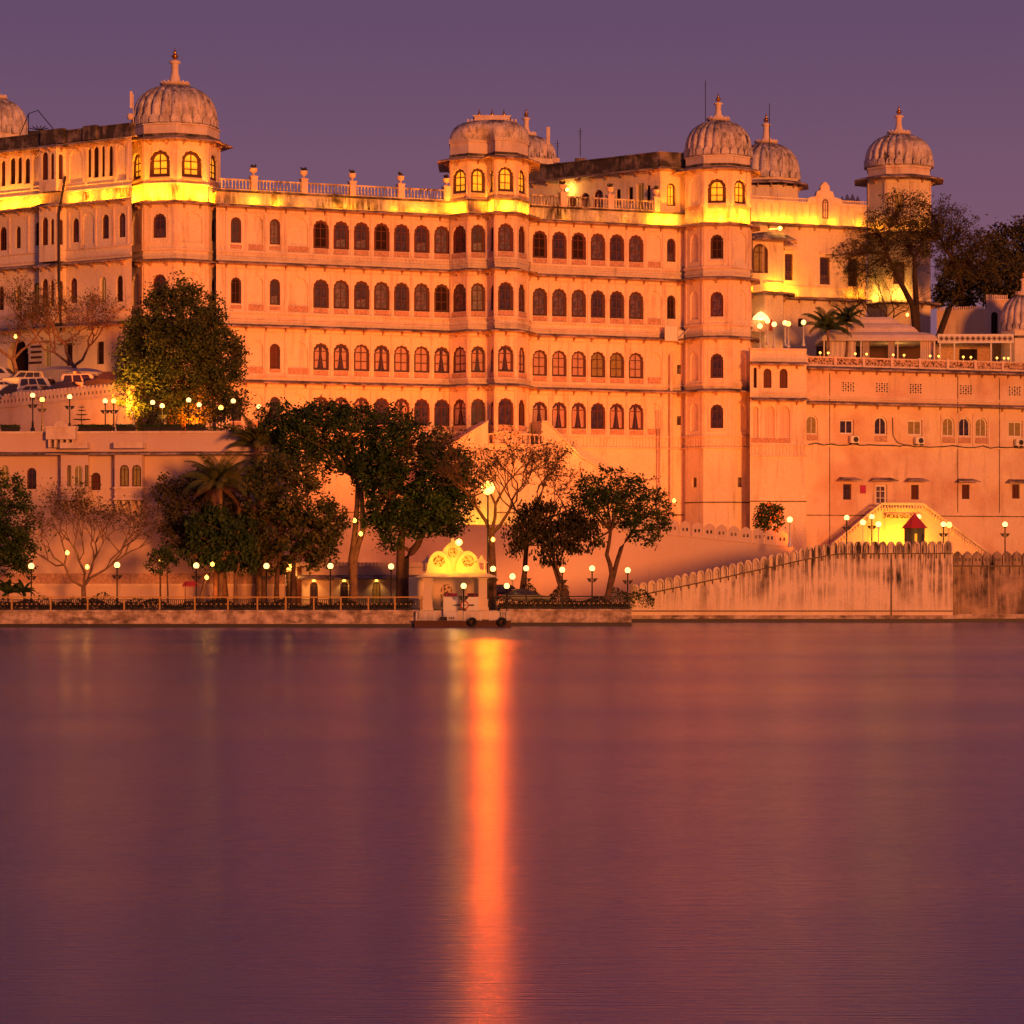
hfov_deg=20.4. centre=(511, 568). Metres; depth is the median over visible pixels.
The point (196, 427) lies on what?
planter
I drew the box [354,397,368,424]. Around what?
window
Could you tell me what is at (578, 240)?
window
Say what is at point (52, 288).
window
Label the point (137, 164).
window
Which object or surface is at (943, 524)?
globe lamp
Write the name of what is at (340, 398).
window
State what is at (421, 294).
window
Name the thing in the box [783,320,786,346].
globe lamp
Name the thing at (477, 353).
window
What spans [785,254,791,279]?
window
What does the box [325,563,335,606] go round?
globe lamp
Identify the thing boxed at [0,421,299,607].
terrace house
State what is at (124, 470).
window
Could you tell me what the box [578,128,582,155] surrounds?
antenna
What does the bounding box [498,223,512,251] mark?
window
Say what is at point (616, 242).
window
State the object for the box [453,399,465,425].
window
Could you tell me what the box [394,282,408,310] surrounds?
window
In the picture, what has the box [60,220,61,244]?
window
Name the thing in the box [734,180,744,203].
window
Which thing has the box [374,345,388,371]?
window
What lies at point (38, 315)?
bare tree
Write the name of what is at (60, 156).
window
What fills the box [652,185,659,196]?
urn planter
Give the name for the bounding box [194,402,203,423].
globe lamp
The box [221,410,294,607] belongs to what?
palm tree
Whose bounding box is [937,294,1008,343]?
rooftop wall
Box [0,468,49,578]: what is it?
rounded tree
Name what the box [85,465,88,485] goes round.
window
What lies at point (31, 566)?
globe lamp
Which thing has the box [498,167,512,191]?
window
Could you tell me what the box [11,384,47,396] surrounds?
parked car
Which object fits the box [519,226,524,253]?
window
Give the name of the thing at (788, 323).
globe lamp
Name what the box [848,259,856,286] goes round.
window
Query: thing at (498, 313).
palace block
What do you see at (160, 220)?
window
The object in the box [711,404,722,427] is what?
window
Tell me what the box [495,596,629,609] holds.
railing
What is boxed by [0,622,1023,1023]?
water
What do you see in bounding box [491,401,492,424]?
window
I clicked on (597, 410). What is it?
window
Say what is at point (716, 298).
window
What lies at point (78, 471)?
window
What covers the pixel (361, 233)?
window
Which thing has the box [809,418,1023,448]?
cable
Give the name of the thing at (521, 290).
window
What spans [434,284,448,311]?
window
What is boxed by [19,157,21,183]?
window
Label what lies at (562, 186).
urn planter
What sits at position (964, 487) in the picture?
window
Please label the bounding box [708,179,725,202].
window
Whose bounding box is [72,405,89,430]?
conifer
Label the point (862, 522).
globe lamp
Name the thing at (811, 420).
window
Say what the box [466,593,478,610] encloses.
counter
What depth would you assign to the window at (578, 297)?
304.66 m
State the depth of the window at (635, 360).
307.12 m
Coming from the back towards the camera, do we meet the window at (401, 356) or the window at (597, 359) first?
the window at (597, 359)
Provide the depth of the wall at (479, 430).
297.97 m
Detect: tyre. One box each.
[468,617,476,626]
[497,617,506,626]
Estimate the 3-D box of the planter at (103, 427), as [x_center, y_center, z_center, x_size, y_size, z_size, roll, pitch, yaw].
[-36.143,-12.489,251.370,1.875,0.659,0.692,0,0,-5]
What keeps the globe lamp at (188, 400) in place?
on the terrace house at (118, 465)
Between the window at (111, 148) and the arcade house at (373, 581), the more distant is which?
the window at (111, 148)
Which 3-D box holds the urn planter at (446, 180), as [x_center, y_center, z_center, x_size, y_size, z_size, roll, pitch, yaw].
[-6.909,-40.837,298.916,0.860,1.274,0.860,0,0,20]
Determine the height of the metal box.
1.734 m
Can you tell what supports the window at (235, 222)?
in the palace block at (498, 313)
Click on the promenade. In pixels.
(366, 609)
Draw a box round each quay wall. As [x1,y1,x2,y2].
[0,610,418,626]
[500,609,631,625]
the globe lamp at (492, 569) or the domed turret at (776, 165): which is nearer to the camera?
the globe lamp at (492, 569)
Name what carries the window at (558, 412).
in the palace block at (498, 313)
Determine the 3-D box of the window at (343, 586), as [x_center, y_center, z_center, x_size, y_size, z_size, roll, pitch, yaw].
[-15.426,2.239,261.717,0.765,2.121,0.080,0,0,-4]
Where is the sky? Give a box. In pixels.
[0,0,1023,334]
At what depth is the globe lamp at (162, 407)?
256.96 m
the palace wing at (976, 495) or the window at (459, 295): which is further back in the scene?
the palace wing at (976, 495)
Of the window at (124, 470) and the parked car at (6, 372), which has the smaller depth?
the window at (124, 470)
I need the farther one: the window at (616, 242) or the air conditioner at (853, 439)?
the air conditioner at (853, 439)
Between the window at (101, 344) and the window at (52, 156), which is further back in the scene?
the window at (52, 156)
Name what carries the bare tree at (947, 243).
on the palace wing at (976, 495)
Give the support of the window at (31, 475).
in the terrace house at (118, 465)
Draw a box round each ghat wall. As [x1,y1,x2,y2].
[630,541,959,621]
[953,551,1023,621]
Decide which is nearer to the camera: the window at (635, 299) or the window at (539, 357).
the window at (539, 357)
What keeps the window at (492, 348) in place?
in the palace block at (498, 313)
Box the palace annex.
[749,348,809,551]
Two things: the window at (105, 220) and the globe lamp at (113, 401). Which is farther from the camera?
the window at (105, 220)
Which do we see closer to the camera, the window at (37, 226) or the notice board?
the window at (37, 226)
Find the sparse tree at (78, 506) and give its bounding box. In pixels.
[9,475,180,609]
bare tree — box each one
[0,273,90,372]
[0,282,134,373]
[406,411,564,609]
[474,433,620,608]
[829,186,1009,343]
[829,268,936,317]
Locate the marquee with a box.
[814,317,936,369]
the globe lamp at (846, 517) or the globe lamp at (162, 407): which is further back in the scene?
the globe lamp at (846, 517)
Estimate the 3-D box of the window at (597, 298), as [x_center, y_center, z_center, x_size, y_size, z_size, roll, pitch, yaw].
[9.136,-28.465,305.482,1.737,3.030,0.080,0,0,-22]
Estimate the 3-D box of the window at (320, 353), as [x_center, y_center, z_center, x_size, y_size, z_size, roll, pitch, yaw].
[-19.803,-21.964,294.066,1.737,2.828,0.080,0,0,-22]
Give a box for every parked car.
[0,367,13,378]
[0,371,43,383]
[0,380,12,389]
[0,384,17,398]
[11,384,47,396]
[41,381,80,390]
[84,371,124,385]
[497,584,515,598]
[499,589,549,602]
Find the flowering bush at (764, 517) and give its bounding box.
[752,501,785,536]
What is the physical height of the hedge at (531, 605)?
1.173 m
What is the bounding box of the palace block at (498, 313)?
[213,176,685,534]
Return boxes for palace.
[751,182,871,355]
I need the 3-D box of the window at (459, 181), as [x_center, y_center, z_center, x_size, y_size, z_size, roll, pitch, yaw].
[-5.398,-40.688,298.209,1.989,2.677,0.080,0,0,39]
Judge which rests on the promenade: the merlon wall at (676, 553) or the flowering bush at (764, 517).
the merlon wall at (676, 553)
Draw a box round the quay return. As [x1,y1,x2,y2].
[413,612,417,623]
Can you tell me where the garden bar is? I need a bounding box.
[933,334,1013,370]
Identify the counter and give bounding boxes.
[443,593,457,617]
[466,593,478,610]
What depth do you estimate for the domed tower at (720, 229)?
305.84 m
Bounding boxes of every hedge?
[0,598,142,609]
[37,592,142,609]
[140,598,284,609]
[142,425,245,430]
[284,600,413,609]
[498,598,569,609]
[527,582,568,608]
[568,595,625,608]
[610,587,654,608]
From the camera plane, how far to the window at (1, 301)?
297.09 m
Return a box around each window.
[0,287,3,309]
[1,227,6,250]
[1,465,8,488]
[2,161,4,185]
[11,158,14,183]
[17,227,20,247]
[18,288,20,310]
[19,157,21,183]
[26,158,29,183]
[27,468,35,488]
[35,283,38,305]
[36,222,38,245]
[43,152,47,179]
[43,218,47,244]
[43,279,47,304]
[46,345,50,366]
[51,154,53,178]
[51,219,53,244]
[51,281,53,305]
[59,154,61,178]
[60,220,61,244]
[67,343,72,365]
[67,465,70,485]
[71,278,76,302]
[74,218,78,241]
[74,465,82,485]
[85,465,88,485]
[89,149,90,176]
[92,473,100,489]
[94,147,98,177]
[99,342,103,363]
[101,277,105,302]
[102,146,104,176]
[103,215,108,238]
[110,146,112,175]
[118,276,122,301]
[120,213,124,236]
[120,465,128,485]
[132,465,140,485]
[134,154,140,179]
[150,150,169,176]
[154,213,165,237]
[154,274,165,293]
[182,151,200,177]
[210,155,215,180]
[212,219,213,241]
[231,217,240,242]
[231,277,240,303]
[231,401,240,420]
[270,219,279,244]
[270,279,279,304]
[270,344,279,368]
[270,397,279,420]
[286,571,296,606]
[310,582,317,603]
[313,220,327,248]
[313,279,327,307]
[313,343,327,369]
[313,396,327,420]
[333,221,348,249]
[333,280,348,308]
[333,344,348,370]
[335,397,348,406]
[340,582,347,602]
[354,222,368,250]
[354,281,368,309]
[354,344,368,370]
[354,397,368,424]
[372,582,379,604]
[374,223,388,250]
[374,282,388,309]
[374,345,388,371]
[374,398,388,424]
[394,224,408,251]
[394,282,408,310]
[394,346,408,371]
[394,398,408,421]
[414,225,428,252]
[414,283,428,311]
[414,346,428,372]
[414,399,428,425]
[434,226,448,253]
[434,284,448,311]
[434,347,448,372]
[434,399,448,425]
[453,169,465,193]
[453,225,465,253]
[453,284,465,311]
[453,347,465,372]
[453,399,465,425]
[471,168,484,192]
[471,225,484,252]
[471,283,484,310]
[471,346,484,372]
[471,398,484,424]
[491,171,492,191]
[491,227,492,251]
[491,285,492,310]
[491,348,492,371]
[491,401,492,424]
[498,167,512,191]
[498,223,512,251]
[498,282,512,310]
[498,345,512,371]
[498,398,512,424]
[519,170,524,193]
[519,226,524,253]
[519,284,524,311]
[519,347,524,372]
[519,400,524,425]
[533,231,546,257]
[533,288,546,315]
[533,350,546,375]
[533,401,546,421]
[552,231,565,258]
[552,289,565,316]
[552,350,565,376]
[552,402,565,427]
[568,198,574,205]
[571,232,584,259]
[571,289,584,316]
[571,351,584,376]
[571,402,584,428]
[582,193,589,206]
[591,233,604,260]
[591,290,604,317]
[591,352,604,377]
[591,403,604,428]
[595,190,602,207]
[610,234,623,261]
[610,291,623,318]
[610,352,623,377]
[610,403,623,429]
[617,190,620,205]
[629,187,632,202]
[629,235,642,261]
[629,292,642,318]
[629,353,642,378]
[629,404,642,429]
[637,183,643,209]
[667,183,674,205]
[667,239,674,261]
[667,295,674,318]
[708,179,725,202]
[711,235,722,258]
[711,292,722,316]
[711,354,722,377]
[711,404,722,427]
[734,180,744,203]
[752,244,766,272]
[753,407,757,436]
[754,368,755,387]
[763,369,770,387]
[764,406,773,436]
[779,406,788,437]
[780,369,786,387]
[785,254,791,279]
[807,415,816,433]
[820,257,828,284]
[822,199,827,218]
[840,420,852,433]
[843,484,849,499]
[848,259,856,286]
[874,417,885,434]
[875,484,885,504]
[893,262,904,283]
[894,192,903,212]
[908,420,920,435]
[911,485,917,498]
[943,417,953,435]
[959,418,969,436]
[962,485,967,498]
[975,418,985,436]
[991,312,996,333]
[1008,421,1021,437]
[1012,484,1018,498]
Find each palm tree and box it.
[0,579,21,609]
[10,579,36,606]
[175,450,260,609]
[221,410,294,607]
[800,307,855,366]
[830,303,863,356]
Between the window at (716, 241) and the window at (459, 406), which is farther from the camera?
the window at (716, 241)
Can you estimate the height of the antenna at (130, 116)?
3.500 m
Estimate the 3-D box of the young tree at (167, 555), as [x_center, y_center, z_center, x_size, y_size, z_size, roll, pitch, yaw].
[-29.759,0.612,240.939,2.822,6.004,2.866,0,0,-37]
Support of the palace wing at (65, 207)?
attached to the domed tower at (178, 148)
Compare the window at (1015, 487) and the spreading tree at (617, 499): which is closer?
the spreading tree at (617, 499)
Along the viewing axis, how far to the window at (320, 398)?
294.06 m
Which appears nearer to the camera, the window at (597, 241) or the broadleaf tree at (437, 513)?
the broadleaf tree at (437, 513)
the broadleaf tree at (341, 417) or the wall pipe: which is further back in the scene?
the wall pipe
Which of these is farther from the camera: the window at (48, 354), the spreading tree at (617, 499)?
the window at (48, 354)
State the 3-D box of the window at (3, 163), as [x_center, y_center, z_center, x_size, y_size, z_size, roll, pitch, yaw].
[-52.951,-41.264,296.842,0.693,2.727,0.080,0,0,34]
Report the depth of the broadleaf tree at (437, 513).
245.47 m
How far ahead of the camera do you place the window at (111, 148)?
288.52 m
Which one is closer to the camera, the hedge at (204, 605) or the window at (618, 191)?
the hedge at (204, 605)
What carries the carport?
on the car park
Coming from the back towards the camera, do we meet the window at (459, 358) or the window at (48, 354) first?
the window at (459, 358)
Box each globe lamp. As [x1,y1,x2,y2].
[26,563,36,607]
[28,393,37,430]
[38,397,46,430]
[65,394,74,425]
[100,399,109,423]
[110,399,118,430]
[112,562,122,606]
[148,400,156,423]
[158,403,166,423]
[184,398,193,423]
[191,563,200,601]
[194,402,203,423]
[216,405,224,427]
[228,399,236,430]
[261,563,271,606]
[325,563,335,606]
[386,564,395,603]
[458,583,468,618]
[489,566,497,609]
[501,583,511,618]
[510,573,514,585]
[521,566,530,601]
[557,567,566,608]
[587,566,596,608]
[622,567,632,608]
[757,324,761,347]
[765,318,769,344]
[772,322,776,347]
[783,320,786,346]
[786,321,790,347]
[787,517,792,546]
[801,320,805,345]
[842,515,850,543]
[860,520,865,545]
[868,514,875,542]
[876,521,880,543]
[939,522,947,542]
[946,522,951,540]
[1000,522,1009,552]
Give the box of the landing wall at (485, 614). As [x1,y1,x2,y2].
[420,611,500,618]
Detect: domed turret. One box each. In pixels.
[0,80,27,137]
[522,109,556,164]
[750,114,808,200]
[999,272,1023,371]
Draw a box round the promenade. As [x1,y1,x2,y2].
[0,605,618,618]
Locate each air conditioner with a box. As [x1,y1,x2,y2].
[849,436,858,444]
[914,437,923,445]
[1014,439,1023,446]
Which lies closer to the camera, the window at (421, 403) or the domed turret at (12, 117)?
the window at (421, 403)
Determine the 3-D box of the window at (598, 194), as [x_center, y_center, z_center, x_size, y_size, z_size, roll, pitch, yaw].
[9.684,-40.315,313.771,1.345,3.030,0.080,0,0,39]
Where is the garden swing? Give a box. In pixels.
[115,407,135,430]
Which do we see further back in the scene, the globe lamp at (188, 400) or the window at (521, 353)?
the window at (521, 353)
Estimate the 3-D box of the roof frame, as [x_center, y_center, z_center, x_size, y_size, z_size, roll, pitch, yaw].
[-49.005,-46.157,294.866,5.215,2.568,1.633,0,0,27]
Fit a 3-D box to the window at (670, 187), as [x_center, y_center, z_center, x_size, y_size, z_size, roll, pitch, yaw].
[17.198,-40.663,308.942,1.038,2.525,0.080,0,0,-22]
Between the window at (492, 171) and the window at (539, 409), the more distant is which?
the window at (539, 409)
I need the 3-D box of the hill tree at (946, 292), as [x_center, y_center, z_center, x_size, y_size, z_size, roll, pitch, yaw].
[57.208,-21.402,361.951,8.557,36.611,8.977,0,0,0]
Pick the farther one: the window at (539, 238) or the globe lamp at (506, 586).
the window at (539, 238)
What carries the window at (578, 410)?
in the palace block at (498, 313)
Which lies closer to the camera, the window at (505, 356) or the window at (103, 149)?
the window at (103, 149)
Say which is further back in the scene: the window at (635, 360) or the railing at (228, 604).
the window at (635, 360)
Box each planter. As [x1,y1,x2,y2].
[0,424,20,430]
[78,424,94,430]
[93,424,113,430]
[116,424,135,430]
[142,424,161,430]
[161,424,181,430]
[185,423,205,430]
[249,164,257,175]
[300,167,307,177]
[348,169,355,180]
[396,172,404,182]
[442,174,449,185]
[559,180,565,191]
[606,183,613,193]
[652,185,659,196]
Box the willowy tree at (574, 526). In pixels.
[500,495,603,608]
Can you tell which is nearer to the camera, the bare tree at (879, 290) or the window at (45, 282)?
the window at (45, 282)
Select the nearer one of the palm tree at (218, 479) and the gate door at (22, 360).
the palm tree at (218, 479)
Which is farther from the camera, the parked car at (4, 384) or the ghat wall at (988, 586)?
the parked car at (4, 384)
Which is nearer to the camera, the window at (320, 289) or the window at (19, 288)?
the window at (320, 289)
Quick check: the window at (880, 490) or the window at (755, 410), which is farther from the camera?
the window at (880, 490)
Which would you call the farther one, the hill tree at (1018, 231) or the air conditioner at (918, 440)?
the hill tree at (1018, 231)
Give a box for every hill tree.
[931,258,991,309]
[952,226,1023,308]
[969,257,1023,305]
[979,214,1023,273]
[1011,235,1023,283]
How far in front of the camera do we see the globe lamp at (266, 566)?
236.45 m
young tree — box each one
[143,541,176,606]
[155,543,182,603]
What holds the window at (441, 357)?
in the palace block at (498, 313)
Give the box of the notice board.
[860,485,865,492]
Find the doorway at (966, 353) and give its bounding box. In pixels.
[960,349,976,360]
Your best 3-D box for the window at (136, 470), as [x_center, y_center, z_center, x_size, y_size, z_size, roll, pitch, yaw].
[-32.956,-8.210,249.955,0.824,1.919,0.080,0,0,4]
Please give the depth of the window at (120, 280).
287.81 m
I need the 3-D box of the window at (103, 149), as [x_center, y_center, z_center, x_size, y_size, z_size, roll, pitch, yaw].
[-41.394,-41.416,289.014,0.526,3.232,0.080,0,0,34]
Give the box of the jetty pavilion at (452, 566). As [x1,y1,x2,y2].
[409,538,497,609]
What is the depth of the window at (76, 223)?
291.21 m
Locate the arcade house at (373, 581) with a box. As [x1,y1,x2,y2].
[286,562,427,606]
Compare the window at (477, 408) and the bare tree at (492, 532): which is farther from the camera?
the window at (477, 408)
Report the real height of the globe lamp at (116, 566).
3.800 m
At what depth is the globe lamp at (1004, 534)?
263.97 m
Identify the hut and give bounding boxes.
[902,513,926,544]
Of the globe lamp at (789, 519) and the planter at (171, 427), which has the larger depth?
the globe lamp at (789, 519)
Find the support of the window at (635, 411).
in the palace block at (498, 313)
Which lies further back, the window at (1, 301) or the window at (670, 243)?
the window at (670, 243)
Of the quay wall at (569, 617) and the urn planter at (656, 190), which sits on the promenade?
the quay wall at (569, 617)
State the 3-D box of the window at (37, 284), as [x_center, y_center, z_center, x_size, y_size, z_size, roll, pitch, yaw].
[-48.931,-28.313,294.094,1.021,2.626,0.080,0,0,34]
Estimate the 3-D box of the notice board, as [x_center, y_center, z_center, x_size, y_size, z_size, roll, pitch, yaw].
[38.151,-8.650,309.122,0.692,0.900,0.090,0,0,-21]
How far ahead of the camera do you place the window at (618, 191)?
312.04 m
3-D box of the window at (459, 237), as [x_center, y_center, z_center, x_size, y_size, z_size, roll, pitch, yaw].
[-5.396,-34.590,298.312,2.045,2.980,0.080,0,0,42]
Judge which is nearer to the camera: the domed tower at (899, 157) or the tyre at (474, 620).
the tyre at (474, 620)
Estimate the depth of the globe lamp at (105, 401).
254.96 m
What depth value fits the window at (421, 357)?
298.11 m
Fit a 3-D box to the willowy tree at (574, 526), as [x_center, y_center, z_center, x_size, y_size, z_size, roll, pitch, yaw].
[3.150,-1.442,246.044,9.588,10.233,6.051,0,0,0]
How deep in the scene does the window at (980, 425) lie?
314.56 m
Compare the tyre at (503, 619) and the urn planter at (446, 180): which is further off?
the urn planter at (446, 180)
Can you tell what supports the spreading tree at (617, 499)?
on the promenade
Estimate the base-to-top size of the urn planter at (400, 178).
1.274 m
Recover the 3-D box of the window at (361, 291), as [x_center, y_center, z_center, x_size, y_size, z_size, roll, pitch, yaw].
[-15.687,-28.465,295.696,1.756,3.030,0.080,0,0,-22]
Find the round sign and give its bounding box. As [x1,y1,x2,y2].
[455,601,473,608]
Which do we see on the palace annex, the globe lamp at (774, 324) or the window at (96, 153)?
the globe lamp at (774, 324)
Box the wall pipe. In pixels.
[657,217,684,520]
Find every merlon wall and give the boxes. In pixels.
[0,381,161,430]
[288,517,795,604]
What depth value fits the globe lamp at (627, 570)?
240.55 m
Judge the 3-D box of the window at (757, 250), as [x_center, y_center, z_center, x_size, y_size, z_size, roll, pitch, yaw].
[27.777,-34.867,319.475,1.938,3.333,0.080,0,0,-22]
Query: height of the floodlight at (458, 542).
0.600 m
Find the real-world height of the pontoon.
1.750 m
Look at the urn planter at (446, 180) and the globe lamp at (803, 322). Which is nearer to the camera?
the urn planter at (446, 180)
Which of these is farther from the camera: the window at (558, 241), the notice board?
the notice board
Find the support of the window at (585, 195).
in the rooftop block at (637, 176)
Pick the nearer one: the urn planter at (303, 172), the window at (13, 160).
the urn planter at (303, 172)
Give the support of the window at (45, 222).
in the palace wing at (65, 207)
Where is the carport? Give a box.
[39,366,103,380]
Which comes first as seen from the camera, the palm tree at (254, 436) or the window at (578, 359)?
the palm tree at (254, 436)
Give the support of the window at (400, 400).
in the palace block at (498, 313)
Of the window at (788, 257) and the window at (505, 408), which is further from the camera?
the window at (788, 257)
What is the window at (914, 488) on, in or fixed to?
in the palace wing at (976, 495)
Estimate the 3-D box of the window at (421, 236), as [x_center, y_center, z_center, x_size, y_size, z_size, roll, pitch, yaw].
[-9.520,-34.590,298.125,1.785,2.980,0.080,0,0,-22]
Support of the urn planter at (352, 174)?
on the palace block at (498, 313)
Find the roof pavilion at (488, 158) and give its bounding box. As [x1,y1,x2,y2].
[437,109,539,200]
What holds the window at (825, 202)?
in the palace
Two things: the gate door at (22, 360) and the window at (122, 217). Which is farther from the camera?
the gate door at (22, 360)
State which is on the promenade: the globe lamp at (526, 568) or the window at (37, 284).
the globe lamp at (526, 568)
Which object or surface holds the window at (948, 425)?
in the palace wing at (976, 495)
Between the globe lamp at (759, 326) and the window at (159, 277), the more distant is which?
the globe lamp at (759, 326)
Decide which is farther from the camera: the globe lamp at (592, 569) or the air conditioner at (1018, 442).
the air conditioner at (1018, 442)
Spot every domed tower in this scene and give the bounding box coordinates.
[131,49,232,430]
[675,94,760,540]
[854,107,943,333]
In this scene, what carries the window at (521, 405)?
in the palace block at (498, 313)
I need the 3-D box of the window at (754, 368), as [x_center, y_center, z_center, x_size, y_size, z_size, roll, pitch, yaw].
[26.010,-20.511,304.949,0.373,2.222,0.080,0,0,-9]
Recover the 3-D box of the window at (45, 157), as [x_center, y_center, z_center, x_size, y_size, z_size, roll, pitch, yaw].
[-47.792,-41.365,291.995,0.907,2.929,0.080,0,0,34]
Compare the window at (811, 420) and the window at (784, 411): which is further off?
the window at (811, 420)
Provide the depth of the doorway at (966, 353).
320.92 m
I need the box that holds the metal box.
[665,326,688,342]
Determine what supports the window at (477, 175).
in the roof pavilion at (488, 158)
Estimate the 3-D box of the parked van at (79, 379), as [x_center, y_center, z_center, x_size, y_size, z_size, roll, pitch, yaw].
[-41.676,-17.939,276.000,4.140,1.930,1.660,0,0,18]
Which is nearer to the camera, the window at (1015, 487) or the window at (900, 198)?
the window at (1015, 487)
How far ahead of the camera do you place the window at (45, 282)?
292.13 m
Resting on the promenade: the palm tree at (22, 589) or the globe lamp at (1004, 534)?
the palm tree at (22, 589)
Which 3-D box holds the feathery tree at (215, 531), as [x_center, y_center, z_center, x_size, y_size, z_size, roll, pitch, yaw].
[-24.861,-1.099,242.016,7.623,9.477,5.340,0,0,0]
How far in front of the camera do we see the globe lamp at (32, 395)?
254.45 m
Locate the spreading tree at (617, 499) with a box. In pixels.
[567,463,677,608]
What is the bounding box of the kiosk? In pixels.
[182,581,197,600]
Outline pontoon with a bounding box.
[413,611,510,626]
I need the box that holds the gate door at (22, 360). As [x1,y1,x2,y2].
[15,342,27,370]
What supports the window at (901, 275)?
in the domed tower at (899, 157)
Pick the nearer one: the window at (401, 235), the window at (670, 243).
the window at (401, 235)
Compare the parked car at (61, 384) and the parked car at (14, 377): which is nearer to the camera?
the parked car at (61, 384)
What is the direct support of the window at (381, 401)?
in the palace block at (498, 313)
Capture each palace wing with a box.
[0,123,143,381]
[806,355,1023,554]
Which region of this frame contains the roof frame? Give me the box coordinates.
[20,110,52,134]
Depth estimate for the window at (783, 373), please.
305.48 m
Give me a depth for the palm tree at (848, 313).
313.88 m
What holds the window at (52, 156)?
in the palace wing at (65, 207)
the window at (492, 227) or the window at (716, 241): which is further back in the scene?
the window at (716, 241)
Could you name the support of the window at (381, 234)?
in the palace block at (498, 313)
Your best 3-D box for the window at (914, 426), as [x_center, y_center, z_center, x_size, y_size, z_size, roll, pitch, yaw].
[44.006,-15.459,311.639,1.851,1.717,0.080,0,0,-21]
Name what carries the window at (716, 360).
in the domed tower at (720, 229)
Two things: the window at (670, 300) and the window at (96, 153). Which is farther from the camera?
the window at (670, 300)
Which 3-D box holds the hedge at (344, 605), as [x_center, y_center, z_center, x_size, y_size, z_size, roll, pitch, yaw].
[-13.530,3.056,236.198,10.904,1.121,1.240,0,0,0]
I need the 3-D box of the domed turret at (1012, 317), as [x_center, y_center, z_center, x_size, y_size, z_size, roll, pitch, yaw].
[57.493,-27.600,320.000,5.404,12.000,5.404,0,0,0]
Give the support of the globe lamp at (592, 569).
on the promenade
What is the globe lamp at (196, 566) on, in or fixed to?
on the promenade
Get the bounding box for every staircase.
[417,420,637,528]
[829,503,986,555]
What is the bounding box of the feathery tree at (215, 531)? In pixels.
[175,503,264,609]
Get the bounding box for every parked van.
[17,377,55,390]
[61,373,97,385]
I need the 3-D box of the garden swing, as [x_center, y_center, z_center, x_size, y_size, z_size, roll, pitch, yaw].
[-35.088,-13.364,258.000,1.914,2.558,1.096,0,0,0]
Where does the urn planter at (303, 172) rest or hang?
on the palace block at (498, 313)
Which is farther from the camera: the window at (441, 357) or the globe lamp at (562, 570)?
the window at (441, 357)
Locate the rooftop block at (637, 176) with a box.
[529,151,685,212]
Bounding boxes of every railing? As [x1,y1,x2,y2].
[0,597,422,610]
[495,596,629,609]
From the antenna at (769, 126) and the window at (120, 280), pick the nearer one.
the window at (120, 280)
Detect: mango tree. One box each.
[147,462,265,607]
[238,447,353,609]
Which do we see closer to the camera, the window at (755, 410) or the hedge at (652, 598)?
the hedge at (652, 598)
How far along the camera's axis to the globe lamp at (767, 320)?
308.89 m
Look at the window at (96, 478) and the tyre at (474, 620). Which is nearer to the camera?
the tyre at (474, 620)
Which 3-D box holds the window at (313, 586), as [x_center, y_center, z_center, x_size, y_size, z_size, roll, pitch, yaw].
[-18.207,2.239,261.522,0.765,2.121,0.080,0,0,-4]
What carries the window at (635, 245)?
in the palace block at (498, 313)
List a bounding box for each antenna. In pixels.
[127,91,133,122]
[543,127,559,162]
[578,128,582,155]
[705,81,705,121]
[769,103,769,149]
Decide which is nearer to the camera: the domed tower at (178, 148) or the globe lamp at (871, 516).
the globe lamp at (871, 516)
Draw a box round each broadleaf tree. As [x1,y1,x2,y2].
[109,267,255,430]
[249,394,421,607]
[347,414,487,606]
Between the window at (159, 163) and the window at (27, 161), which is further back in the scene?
the window at (27, 161)
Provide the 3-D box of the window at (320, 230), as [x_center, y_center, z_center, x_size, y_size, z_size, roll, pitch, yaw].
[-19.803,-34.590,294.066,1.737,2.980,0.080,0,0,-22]
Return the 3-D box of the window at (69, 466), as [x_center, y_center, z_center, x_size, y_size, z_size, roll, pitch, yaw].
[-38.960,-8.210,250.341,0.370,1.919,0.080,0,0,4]
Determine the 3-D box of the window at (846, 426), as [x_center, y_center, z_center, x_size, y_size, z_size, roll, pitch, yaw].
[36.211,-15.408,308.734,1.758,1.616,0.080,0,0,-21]
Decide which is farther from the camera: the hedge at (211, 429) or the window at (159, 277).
the window at (159, 277)
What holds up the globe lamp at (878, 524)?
on the ghat terrace
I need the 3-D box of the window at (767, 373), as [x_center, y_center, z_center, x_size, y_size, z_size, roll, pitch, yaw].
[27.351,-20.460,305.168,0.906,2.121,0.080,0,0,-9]
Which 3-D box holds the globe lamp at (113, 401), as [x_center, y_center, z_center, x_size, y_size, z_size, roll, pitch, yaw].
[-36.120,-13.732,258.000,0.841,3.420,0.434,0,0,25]
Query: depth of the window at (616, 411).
306.30 m
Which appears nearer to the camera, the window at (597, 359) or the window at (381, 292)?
the window at (381, 292)
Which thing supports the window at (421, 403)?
in the palace block at (498, 313)

